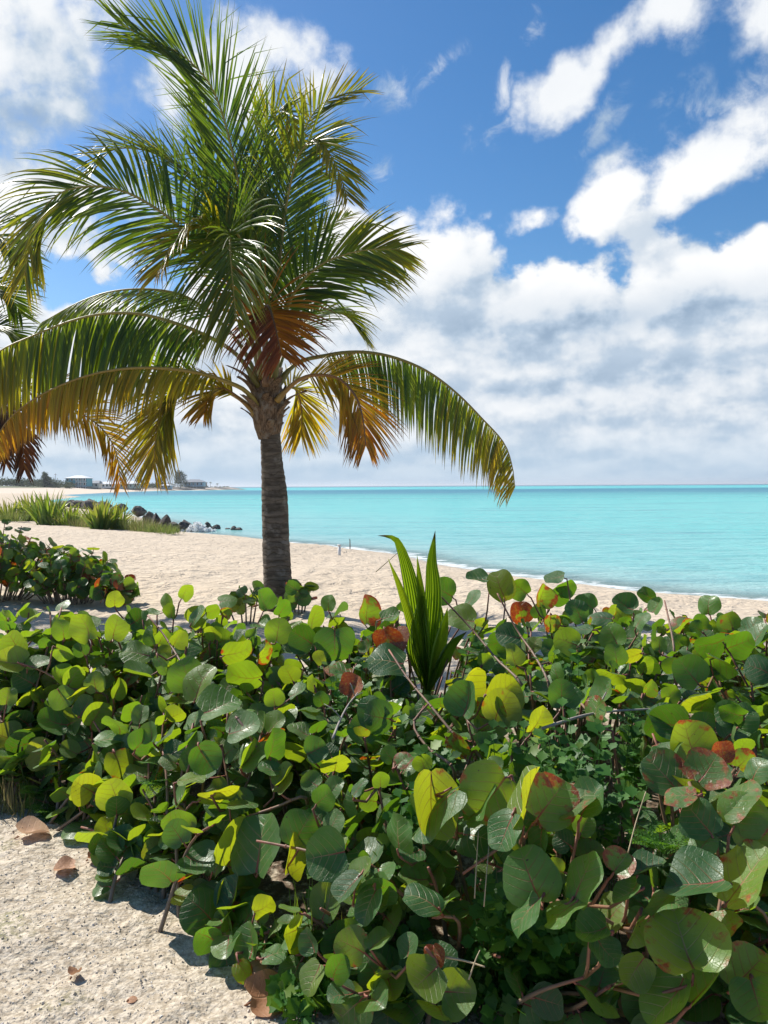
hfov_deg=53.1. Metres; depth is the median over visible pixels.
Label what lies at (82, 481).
beach house
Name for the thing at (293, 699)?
sea grape shrub
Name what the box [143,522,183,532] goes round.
dune grass
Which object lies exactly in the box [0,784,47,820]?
grass tuft
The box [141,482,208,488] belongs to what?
coastal scrub
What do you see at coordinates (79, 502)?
rock
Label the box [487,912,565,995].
weed plant
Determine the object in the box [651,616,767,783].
sea grape shrub
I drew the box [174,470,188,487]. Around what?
casuarina tree
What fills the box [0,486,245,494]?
headland
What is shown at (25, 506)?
spider lily
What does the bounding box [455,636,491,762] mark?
weed plant
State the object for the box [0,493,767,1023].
ground
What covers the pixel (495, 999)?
weed plant
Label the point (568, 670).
weed plant
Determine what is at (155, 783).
feathery weed
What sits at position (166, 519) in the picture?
rock
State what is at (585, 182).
sky
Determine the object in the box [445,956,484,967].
dry stalk
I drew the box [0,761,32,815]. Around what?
grass tuft
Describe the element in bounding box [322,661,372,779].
weed plant
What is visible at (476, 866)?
dry stalk
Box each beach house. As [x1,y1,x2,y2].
[66,475,91,488]
[92,481,102,488]
[101,482,115,488]
[115,481,141,489]
[160,484,173,489]
[184,479,205,488]
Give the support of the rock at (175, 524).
on the ground at (208, 567)
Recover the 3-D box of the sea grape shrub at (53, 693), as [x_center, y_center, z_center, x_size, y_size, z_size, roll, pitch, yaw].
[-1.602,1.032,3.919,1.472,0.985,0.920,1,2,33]
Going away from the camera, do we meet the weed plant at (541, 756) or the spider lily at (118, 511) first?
the weed plant at (541, 756)
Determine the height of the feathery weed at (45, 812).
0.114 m
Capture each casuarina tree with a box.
[40,472,50,486]
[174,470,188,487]
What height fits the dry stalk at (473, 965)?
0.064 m
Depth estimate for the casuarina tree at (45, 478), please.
428.95 m
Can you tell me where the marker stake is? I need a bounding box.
[337,544,340,555]
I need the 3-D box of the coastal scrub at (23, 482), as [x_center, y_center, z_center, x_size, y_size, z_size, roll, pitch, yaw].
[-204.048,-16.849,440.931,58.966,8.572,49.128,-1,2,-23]
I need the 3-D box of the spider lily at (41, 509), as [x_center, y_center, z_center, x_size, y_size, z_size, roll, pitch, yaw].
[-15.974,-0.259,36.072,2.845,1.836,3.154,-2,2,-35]
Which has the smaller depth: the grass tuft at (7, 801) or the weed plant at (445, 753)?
the weed plant at (445, 753)
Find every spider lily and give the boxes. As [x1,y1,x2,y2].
[0,497,24,520]
[6,491,43,520]
[17,490,76,524]
[45,501,88,525]
[73,496,132,529]
[96,503,134,528]
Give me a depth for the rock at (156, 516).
36.37 m
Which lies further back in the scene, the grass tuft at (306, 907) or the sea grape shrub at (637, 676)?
the sea grape shrub at (637, 676)
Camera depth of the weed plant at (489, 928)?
2.28 m
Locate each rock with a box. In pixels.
[69,500,82,508]
[81,500,95,509]
[115,503,127,510]
[131,506,146,516]
[142,511,153,524]
[152,513,160,524]
[157,514,170,527]
[167,522,179,531]
[182,520,192,527]
[212,524,220,528]
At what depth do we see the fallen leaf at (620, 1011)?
2.30 m
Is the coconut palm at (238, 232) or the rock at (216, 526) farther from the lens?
the rock at (216, 526)
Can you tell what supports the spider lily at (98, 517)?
on the ground at (208, 567)
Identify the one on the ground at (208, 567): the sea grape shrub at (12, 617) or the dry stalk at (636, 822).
the sea grape shrub at (12, 617)
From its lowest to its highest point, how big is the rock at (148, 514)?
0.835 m
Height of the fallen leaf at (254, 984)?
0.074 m
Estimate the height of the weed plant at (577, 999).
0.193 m
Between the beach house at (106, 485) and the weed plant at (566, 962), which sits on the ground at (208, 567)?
the weed plant at (566, 962)
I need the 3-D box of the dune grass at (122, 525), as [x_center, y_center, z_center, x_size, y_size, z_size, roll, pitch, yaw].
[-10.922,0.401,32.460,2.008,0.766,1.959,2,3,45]
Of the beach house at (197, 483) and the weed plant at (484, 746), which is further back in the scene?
the beach house at (197, 483)
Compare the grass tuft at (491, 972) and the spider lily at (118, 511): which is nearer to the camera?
the grass tuft at (491, 972)
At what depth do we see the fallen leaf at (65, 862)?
3.21 m
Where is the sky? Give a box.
[0,0,767,486]
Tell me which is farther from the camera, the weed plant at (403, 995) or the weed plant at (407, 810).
the weed plant at (407, 810)
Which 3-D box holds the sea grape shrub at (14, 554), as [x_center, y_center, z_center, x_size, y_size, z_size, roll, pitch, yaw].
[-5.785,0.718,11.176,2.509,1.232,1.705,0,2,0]
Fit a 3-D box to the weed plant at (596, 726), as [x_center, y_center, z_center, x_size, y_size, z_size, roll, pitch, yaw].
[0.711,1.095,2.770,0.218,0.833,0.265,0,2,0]
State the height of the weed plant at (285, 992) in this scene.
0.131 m
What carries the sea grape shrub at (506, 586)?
on the ground at (208, 567)
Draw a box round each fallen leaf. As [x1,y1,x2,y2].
[14,816,49,838]
[53,855,76,870]
[68,966,81,979]
[126,996,136,1002]
[244,969,282,1016]
[248,955,266,972]
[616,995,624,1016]
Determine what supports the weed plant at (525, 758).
on the ground at (208, 567)
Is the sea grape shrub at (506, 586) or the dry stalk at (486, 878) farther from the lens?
the sea grape shrub at (506, 586)
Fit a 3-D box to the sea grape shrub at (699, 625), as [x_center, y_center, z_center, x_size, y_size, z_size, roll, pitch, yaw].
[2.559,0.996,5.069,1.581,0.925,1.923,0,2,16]
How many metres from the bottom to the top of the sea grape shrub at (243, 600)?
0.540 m
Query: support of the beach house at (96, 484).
on the headland
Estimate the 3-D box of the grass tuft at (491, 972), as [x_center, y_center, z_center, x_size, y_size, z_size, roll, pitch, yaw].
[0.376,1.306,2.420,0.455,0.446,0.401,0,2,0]
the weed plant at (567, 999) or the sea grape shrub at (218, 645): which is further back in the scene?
the sea grape shrub at (218, 645)
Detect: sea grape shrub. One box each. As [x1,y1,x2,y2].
[0,519,57,601]
[0,600,193,838]
[0,603,41,706]
[9,544,120,604]
[69,585,302,780]
[74,684,308,984]
[88,572,139,606]
[166,624,494,832]
[227,580,267,624]
[256,649,731,1023]
[276,579,318,614]
[282,568,495,722]
[442,593,759,848]
[466,569,695,748]
[584,695,767,1023]
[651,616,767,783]
[663,595,767,722]
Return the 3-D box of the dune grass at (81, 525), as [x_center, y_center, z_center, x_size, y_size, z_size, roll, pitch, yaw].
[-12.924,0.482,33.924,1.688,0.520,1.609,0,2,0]
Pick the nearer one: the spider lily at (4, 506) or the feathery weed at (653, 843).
the feathery weed at (653, 843)
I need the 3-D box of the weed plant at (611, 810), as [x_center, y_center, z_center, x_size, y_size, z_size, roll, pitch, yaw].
[0.731,1.137,2.546,0.344,0.762,0.252,0,2,0]
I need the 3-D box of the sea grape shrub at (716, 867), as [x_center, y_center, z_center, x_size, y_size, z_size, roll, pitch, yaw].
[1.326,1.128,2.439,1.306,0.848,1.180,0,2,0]
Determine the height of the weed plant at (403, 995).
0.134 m
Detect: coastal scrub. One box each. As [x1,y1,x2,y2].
[0,476,76,488]
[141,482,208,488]
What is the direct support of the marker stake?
on the ground at (208, 567)
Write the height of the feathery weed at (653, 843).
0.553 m
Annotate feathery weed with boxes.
[20,783,54,800]
[26,801,77,824]
[139,766,174,812]
[628,820,688,965]
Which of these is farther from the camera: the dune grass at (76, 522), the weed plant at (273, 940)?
the dune grass at (76, 522)
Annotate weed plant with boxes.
[139,820,169,853]
[238,923,301,968]
[265,969,316,1023]
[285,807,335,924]
[300,973,332,1021]
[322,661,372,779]
[376,781,429,931]
[388,713,460,888]
[392,985,417,1016]
[393,914,433,945]
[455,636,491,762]
[458,950,490,1022]
[460,873,518,982]
[469,971,534,1023]
[478,719,554,779]
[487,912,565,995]
[511,720,580,909]
[517,901,587,989]
[527,973,580,1006]
[528,638,612,770]
[533,741,622,896]
[551,697,613,900]
[557,742,658,940]
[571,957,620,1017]
[609,703,652,843]
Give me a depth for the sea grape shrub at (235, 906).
3.00 m
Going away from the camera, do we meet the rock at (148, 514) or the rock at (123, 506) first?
the rock at (148, 514)
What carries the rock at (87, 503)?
on the ground at (208, 567)
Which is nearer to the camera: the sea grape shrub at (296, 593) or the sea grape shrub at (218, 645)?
the sea grape shrub at (218, 645)
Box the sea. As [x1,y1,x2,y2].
[51,484,767,600]
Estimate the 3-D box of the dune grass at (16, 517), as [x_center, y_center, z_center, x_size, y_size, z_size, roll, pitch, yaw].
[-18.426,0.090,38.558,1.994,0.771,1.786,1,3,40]
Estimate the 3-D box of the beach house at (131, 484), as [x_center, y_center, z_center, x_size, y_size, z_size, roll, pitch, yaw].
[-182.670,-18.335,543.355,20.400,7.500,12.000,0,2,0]
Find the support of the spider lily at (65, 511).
on the ground at (208, 567)
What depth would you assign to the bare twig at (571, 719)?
2.86 m
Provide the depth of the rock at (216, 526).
50.85 m
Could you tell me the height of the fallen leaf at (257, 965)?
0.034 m
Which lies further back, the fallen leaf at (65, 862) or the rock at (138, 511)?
the rock at (138, 511)
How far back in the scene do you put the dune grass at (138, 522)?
30.77 m
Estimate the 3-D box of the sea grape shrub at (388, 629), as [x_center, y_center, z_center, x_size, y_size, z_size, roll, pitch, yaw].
[0.050,0.925,4.549,1.249,1.195,1.111,0,2,0]
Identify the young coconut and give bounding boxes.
[378,533,465,695]
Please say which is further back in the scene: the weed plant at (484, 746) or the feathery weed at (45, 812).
the feathery weed at (45, 812)
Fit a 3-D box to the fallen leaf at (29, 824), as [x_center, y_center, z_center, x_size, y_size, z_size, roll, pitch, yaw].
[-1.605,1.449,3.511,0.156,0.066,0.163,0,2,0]
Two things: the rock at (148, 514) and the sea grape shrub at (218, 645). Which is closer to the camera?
the sea grape shrub at (218, 645)
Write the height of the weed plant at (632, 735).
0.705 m
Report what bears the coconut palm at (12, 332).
on the ground at (208, 567)
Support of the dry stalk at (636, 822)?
attached to the sea grape shrub at (716, 867)
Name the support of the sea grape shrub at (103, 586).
on the ground at (208, 567)
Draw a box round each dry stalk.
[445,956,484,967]
[468,950,479,979]
[474,831,478,897]
[483,846,488,906]
[628,791,645,852]
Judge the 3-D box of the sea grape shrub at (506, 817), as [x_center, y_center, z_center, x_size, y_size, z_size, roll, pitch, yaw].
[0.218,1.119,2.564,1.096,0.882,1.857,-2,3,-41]
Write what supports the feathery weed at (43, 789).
on the ground at (208, 567)
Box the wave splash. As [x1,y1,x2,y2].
[181,521,216,532]
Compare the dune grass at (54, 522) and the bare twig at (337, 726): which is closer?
the bare twig at (337, 726)
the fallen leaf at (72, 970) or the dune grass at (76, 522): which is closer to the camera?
the fallen leaf at (72, 970)
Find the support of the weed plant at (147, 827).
on the ground at (208, 567)
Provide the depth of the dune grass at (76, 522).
34.08 m
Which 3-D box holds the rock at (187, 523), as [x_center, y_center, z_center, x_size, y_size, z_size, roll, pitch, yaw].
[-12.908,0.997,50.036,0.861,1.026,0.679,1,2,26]
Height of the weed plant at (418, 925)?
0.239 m
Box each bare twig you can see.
[324,683,363,739]
[541,692,648,729]
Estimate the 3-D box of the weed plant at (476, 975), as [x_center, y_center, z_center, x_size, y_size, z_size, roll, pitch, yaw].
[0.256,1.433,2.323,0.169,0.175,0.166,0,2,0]
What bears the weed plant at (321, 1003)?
on the ground at (208, 567)
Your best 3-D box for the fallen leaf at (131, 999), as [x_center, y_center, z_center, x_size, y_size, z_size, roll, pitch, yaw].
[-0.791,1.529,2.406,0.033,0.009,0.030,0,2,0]
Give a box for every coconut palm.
[0,0,514,611]
[0,190,140,499]
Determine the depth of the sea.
54.81 m
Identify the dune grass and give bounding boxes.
[0,508,29,521]
[45,512,83,525]
[64,514,86,526]
[73,519,88,527]
[106,514,142,529]
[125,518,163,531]
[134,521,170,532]
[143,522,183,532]
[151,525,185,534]
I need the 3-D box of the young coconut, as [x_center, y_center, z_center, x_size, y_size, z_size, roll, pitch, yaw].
[0.211,0.781,4.043,0.452,1.361,0.204,0,2,8]
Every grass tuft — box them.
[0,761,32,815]
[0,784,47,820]
[232,868,335,965]
[443,869,504,978]
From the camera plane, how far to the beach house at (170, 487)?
609.68 m
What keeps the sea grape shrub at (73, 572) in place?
on the ground at (208, 567)
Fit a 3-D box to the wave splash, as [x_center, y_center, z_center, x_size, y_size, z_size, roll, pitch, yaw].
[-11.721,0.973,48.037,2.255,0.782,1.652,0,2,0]
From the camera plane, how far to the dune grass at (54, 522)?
34.69 m
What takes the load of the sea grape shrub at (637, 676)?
on the ground at (208, 567)

